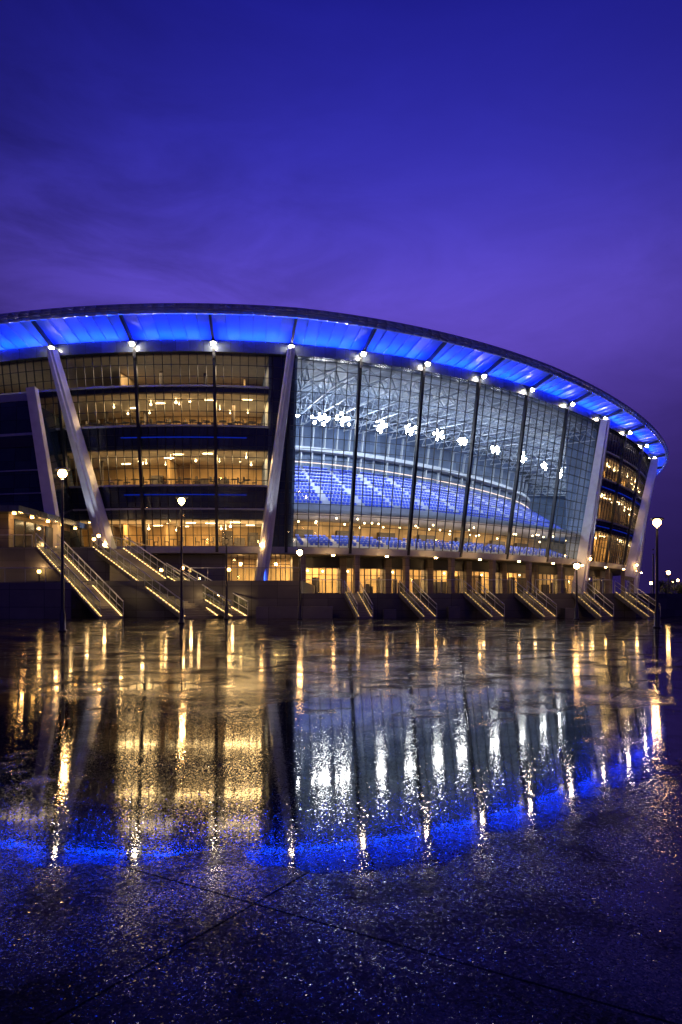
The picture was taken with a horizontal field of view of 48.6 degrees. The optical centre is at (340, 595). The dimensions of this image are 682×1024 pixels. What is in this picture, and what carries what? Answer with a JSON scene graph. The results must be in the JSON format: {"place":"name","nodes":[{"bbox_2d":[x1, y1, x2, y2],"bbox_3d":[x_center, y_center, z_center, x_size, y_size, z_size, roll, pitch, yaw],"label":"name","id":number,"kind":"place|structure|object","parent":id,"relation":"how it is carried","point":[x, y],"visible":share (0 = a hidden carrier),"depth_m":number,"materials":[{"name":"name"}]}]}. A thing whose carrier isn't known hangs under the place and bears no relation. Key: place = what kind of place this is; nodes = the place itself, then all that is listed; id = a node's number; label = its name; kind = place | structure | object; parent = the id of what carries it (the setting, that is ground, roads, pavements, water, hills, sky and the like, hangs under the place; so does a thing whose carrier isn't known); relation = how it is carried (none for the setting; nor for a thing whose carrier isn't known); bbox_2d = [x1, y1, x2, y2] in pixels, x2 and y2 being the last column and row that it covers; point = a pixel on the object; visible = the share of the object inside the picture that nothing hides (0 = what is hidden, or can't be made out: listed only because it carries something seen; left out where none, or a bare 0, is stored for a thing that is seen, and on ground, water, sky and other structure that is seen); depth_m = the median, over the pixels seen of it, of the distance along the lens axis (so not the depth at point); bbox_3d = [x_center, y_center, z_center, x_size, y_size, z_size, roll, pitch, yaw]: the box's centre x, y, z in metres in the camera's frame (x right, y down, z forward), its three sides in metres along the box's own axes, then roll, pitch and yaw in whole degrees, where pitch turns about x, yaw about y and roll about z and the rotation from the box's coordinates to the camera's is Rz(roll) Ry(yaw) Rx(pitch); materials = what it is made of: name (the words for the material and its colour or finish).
{"place":"outdoors","nodes":[
{"label":"outdoors","id":0,"kind":"place"},
{"bbox_2d":[0,616,681,1023],"bbox_3d":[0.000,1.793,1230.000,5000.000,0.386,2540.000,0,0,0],"label":"ground","id":1,"kind":"structure","parent":0,"point":[336,820],"depth_m":5.85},
{"bbox_2d":[0,582,70,618],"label":"retaining wall","id":2,"kind":"structure","parent":1,"relation":"on","point":[30,600],"depth_m":52.00,"materials":[{"name":"concrete"}]},
{"bbox_2d":[55,467,69,631],"bbox_3d":[-12.400,-2.040,33.600,0.653,7.280,0.653,0,0,0],"label":"street lamp","id":3,"kind":"object","parent":1,"relation":"on","point":[62,472],"visible":1,"depth_m":33.54,"materials":[{"name":"metal"}]},
{"bbox_2d":[35,533,123,618],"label":"staircase","id":4,"kind":"structure","parent":1,"relation":"on","point":[101,605],"depth_m":55.98,"materials":[{"name":"stone"}]},
{"bbox_2d":[91,534,219,618],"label":"staircase","id":5,"kind":"structure","parent":1,"relation":"on","point":[126,563],"depth_m":58.17,"materials":[{"name":"concrete"}]},
{"bbox_2d":[111,536,148,548],"bbox_3d":[-18.900,-4.415,68.550,0.060,1.030,12.940,0,0,0],"label":"balustrade","id":6,"kind":"object","parent":5,"relation":"on","point":[121,542],"visible":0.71,"depth_m":64.04,"materials":[{"name":"grey metal"}]},
{"bbox_2d":[0,581,314,616],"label":"podium","id":7,"kind":"object","parent":1,"relation":"on","point":[76,606],"visible":0.1,"depth_m":57.00,"materials":[{"name":"grey concrete"}]},
{"bbox_2d":[37,569,40,580],"bbox_3d":[-24.200,-1.490,60.500,0.300,1.180,0.285,0,0,0],"label":"bollard lamp","id":8,"kind":"object","parent":7,"relation":"on","point":[38,571],"visible":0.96,"depth_m":60.44,"materials":[{"name":"metal"}]},
{"bbox_2d":[0,547,156,580],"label":"terrace","id":9,"kind":"structure","parent":7,"relation":"on","point":[21,563],"depth_m":61.00,"materials":[{"name":"grey concrete"}]},
{"bbox_2d":[0,505,88,546],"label":"pavilion","id":10,"kind":"structure","parent":9,"relation":"on","point":[22,525],"depth_m":65.20,"materials":[{"name":"stone"}]},
{"bbox_2d":[14,519,23,546],"bbox_3d":[-27.240,-5.250,63.850,0.080,2.300,1.700,0,0,0],"label":"window","id":11,"kind":"structure","parent":10,"relation":"in","point":[18,524],"depth_m":63.66,"materials":[{"name":"glass"}]},
{"bbox_2d":[25,521,33,546],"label":"window","id":12,"kind":"structure","parent":10,"relation":"in","point":[29,527],"depth_m":65.90,"materials":[{"name":"glass"}]},
{"bbox_2d":[35,524,43,546],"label":"window","id":13,"kind":"structure","parent":10,"relation":"in","point":[39,529],"depth_m":68.10,"materials":[{"name":"glass"}]},
{"bbox_2d":[45,526,52,546],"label":"window","id":14,"kind":"structure","parent":10,"relation":"in","point":[48,530],"depth_m":70.43,"materials":[{"name":"glass"}]},
{"bbox_2d":[64,530,69,546],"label":"window","id":15,"kind":"structure","parent":10,"relation":"in","point":[66,533],"depth_m":74.79,"materials":[{"name":"black glass"}]},
{"bbox_2d":[227,568,230,580],"bbox_3d":[-9.200,-1.690,62.000,0.300,1.180,0.285,0,0,0],"label":"bollard lamp","id":16,"kind":"object","parent":7,"relation":"on","point":[228,569],"visible":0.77,"depth_m":61.94,"materials":[{"name":"metal"}]},
{"bbox_2d":[189,567,301,580],"bbox_3d":[-7.250,-1.615,57.100,8.535,1.030,0.060,0,0,0],"label":"balustrade","id":17,"kind":"object","parent":7,"relation":"on","point":[249,567],"visible":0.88,"depth_m":57.08,"materials":[{"name":"grey metal"}]},
{"bbox_2d":[176,496,186,622],"bbox_3d":[-9.150,-2.040,43.300,0.653,7.280,0.653,0,0,0],"label":"street lamp","id":18,"kind":"object","parent":1,"relation":"on","point":[181,500],"visible":1,"depth_m":43.24,"materials":[{"name":"metal"}]},
{"bbox_2d":[83,581,301,617],"bbox_3d":[-11.225,0.460,55.725,16.550,3.080,2.450,0,0,0],"label":"podium","id":19,"kind":"object","parent":1,"relation":"on","point":[136,599],"visible":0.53,"depth_m":55.24,"materials":[{"name":"grey concrete"}]},
{"bbox_2d":[166,563,247,617],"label":"staircase","id":20,"kind":"structure","parent":1,"relation":"on","point":[232,611],"depth_m":54.32,"materials":[{"name":"stone"}]},
{"bbox_2d":[224,537,228,618],"bbox_3d":[-7.660,-1.140,50.500,0.400,5.480,0.390,0,0,0],"label":"street lamp","id":21,"kind":"object","parent":1,"relation":"on","point":[226,600],"visible":1,"depth_m":50.44,"materials":[{"name":"metal"}]},
{"bbox_2d":[256,607,332,617],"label":"planter wall","id":22,"kind":"structure","parent":1,"relation":"on","point":[292,612],"depth_m":53.20,"materials":[{"name":"concrete"}]},
{"bbox_2d":[295,549,303,618],"bbox_3d":[-2.760,-0.765,50.500,0.612,4.730,0.612,0,0,0],"label":"street lamp","id":23,"kind":"object","parent":1,"relation":"on","point":[299,552],"visible":1,"depth_m":50.44,"materials":[{"name":"metal"}]},
{"bbox_2d":[344,580,373,618],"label":"staircase","id":24,"kind":"structure","parent":1,"relation":"on","point":[359,608],"depth_m":53.47,"materials":[{"name":"stone"}]},
{"bbox_2d":[383,609,395,617],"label":"planter wall","id":25,"kind":"structure","parent":1,"relation":"on","point":[389,613],"depth_m":53.20,"materials":[{"name":"concrete"}]},
{"bbox_2d":[399,580,436,618],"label":"staircase","id":26,"kind":"structure","parent":1,"relation":"on","point":[419,608],"depth_m":53.54,"materials":[{"name":"concrete"}]},
{"bbox_2d":[446,607,459,617],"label":"planter wall","id":27,"kind":"structure","parent":1,"relation":"on","point":[452,612],"depth_m":53.20,"materials":[{"name":"concrete"}]},
{"bbox_2d":[463,581,504,618],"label":"staircase","id":28,"kind":"structure","parent":1,"relation":"on","point":[482,604],"depth_m":53.45,"materials":[{"name":"stone"}]},
{"bbox_2d":[301,593,681,616],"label":"podium","id":29,"kind":"object","parent":1,"relation":"on","point":[671,605],"visible":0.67,"depth_m":55.00,"materials":[{"name":"grey concrete"}]},
{"bbox_2d":[302,579,342,592],"bbox_3d":[-1.350,-0.665,55.100,2.935,1.030,0.060,0,0,0],"label":"balustrade","id":30,"kind":"object","parent":29,"relation":"on","point":[322,582],"visible":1,"depth_m":55.08,"materials":[{"name":"grey metal"}]},
{"bbox_2d":[0,303,668,592],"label":"stadium","id":31,"kind":"object","parent":29,"relation":"on","point":[406,455],"visible":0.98,"depth_m":83.27,"materials":[{"name":"glass"}]},
{"bbox_2d":[225,555,254,580],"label":"entrance door","id":32,"kind":"structure","parent":31,"relation":"in","point":[231,564],"depth_m":79.61,"materials":[{"name":"metal"}]},
{"bbox_2d":[270,555,290,580],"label":"entrance door","id":33,"kind":"structure","parent":31,"relation":"in","point":[275,564],"depth_m":80.33,"materials":[{"name":"metal"}]},
{"bbox_2d":[306,568,338,592],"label":"entrance door","id":34,"kind":"structure","parent":31,"relation":"in","point":[312,574],"depth_m":84.15,"materials":[{"name":"metal"}]},
{"bbox_2d":[347,568,382,592],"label":"entrance door","id":35,"kind":"structure","parent":31,"relation":"in","point":[364,575],"depth_m":86.33,"materials":[{"name":"metal"}]},
{"bbox_2d":[392,569,424,592],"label":"entrance door","id":36,"kind":"structure","parent":31,"relation":"in","point":[395,575],"depth_m":89.31,"materials":[{"name":"metal"}]},
{"bbox_2d":[433,570,463,592],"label":"entrance door","id":37,"kind":"structure","parent":31,"relation":"in","point":[436,576],"depth_m":92.33,"materials":[{"name":"metal"}]},
{"bbox_2d":[472,571,498,592],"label":"entrance door","id":38,"kind":"structure","parent":31,"relation":"in","point":[474,577],"depth_m":96.33,"materials":[{"name":"metal"}]},
{"bbox_2d":[507,572,525,592],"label":"entrance door","id":39,"kind":"structure","parent":31,"relation":"in","point":[513,578],"depth_m":102.45,"materials":[{"name":"metal"}]},
{"bbox_2d":[538,574,555,592],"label":"entrance door","id":40,"kind":"structure","parent":31,"relation":"in","point":[538,574],"depth_m":108.76,"materials":[{"name":"metal"}]},
{"bbox_2d":[564,575,572,592],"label":"entrance door","id":41,"kind":"structure","parent":31,"relation":"in","point":[564,575],"depth_m":114.72,"materials":[{"name":"glass"}]},
{"bbox_2d":[589,577,596,592],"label":"entrance door","id":42,"kind":"structure","parent":31,"relation":"in","point":[590,581],"depth_m":124.94,"materials":[{"name":"glass"}]},
{"bbox_2d":[365,579,396,592],"bbox_3d":[2.950,-0.665,55.100,2.335,1.030,0.060,0,0,0],"label":"balustrade","id":43,"kind":"object","parent":29,"relation":"on","point":[378,579],"visible":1,"depth_m":55.08,"materials":[{"name":"grey metal"}]},
{"bbox_2d":[420,579,461,592],"bbox_3d":[7.300,-0.665,55.100,3.035,1.030,0.060,0,0,0],"label":"balustrade","id":44,"kind":"object","parent":29,"relation":"on","point":[442,579],"visible":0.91,"depth_m":55.08,"materials":[{"name":"grey metal"}]},
{"bbox_2d":[485,579,512,592],"bbox_3d":[11.500,-0.665,55.100,2.035,1.030,0.060,0,0,0],"label":"balustrade","id":45,"kind":"object","parent":29,"relation":"on","point":[498,582],"visible":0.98,"depth_m":55.08,"materials":[{"name":"grey metal"}]},
{"bbox_2d":[535,579,569,592],"bbox_3d":[15.450,-0.665,55.100,2.535,1.030,0.060,0,0,0],"label":"balustrade","id":46,"kind":"object","parent":29,"relation":"on","point":[552,583],"visible":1,"depth_m":55.08,"materials":[{"name":"grey metal"}]},
{"bbox_2d":[593,579,612,592],"bbox_3d":[19.100,-0.665,55.100,1.435,1.030,0.060,0,0,0],"label":"balustrade","id":47,"kind":"object","parent":29,"relation":"on","point":[602,583],"visible":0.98,"depth_m":55.09,"materials":[{"name":"grey metal"}]},
{"bbox_2d":[514,581,556,618],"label":"staircase","id":48,"kind":"structure","parent":1,"relation":"on","point":[535,607],"depth_m":53.43,"materials":[{"name":"stone"}]},
{"bbox_2d":[560,608,573,617],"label":"planter wall","id":49,"kind":"structure","parent":1,"relation":"on","point":[566,612],"depth_m":53.20,"materials":[{"name":"concrete"}]},
{"bbox_2d":[572,562,580,618],"bbox_3d":[15.800,-0.315,50.600,0.612,3.830,0.612,0,0,0],"label":"street lamp","id":50,"kind":"object","parent":1,"relation":"on","point":[576,565],"visible":1,"depth_m":50.53,"materials":[{"name":"metal"}]},
{"bbox_2d":[572,580,613,618],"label":"staircase","id":51,"kind":"structure","parent":1,"relation":"on","point":[593,604],"depth_m":53.38,"materials":[{"name":"stone"}]},
{"bbox_2d":[614,581,660,618],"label":"staircase","id":52,"kind":"structure","parent":1,"relation":"on","point":[642,610],"depth_m":53.56,"materials":[{"name":"concrete"}]},
{"bbox_2d":[652,549,653,592],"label":"street lamp","id":53,"kind":"object","parent":1,"relation":"on","point":[653,574],"visible":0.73,"depth_m":65.94,"materials":[{"name":"metal"}]},
{"bbox_2d":[650,517,663,627],"bbox_3d":[15.700,-1.140,37.500,0.653,5.480,0.653,0,0,0],"label":"street lamp","id":54,"kind":"object","parent":1,"relation":"on","point":[657,521],"visible":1,"depth_m":37.44,"materials":[{"name":"metal"}]},
{"bbox_2d":[654,573,675,593],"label":"tree","id":55,"kind":"object","parent":1,"relation":"on","point":[661,582],"visible":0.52,"depth_m":169.42,"materials":[{"name":"green plant"}]},
{"bbox_2d":[666,570,670,593],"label":"street lamp","id":56,"kind":"object","parent":1,"relation":"on","point":[668,572],"visible":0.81,"depth_m":79.94,"materials":[{"name":"metal"}]},
{"bbox_2d":[659,579,681,593],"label":"tree","id":57,"kind":"object","parent":1,"relation":"on","point":[679,587],"visible":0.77,"depth_m":147.82,"materials":[{"name":"green plant"}]},
{"bbox_2d":[0,0,681,593],"label":"sky","id":58,"kind":"structure","parent":0,"point":[505,174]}
]}

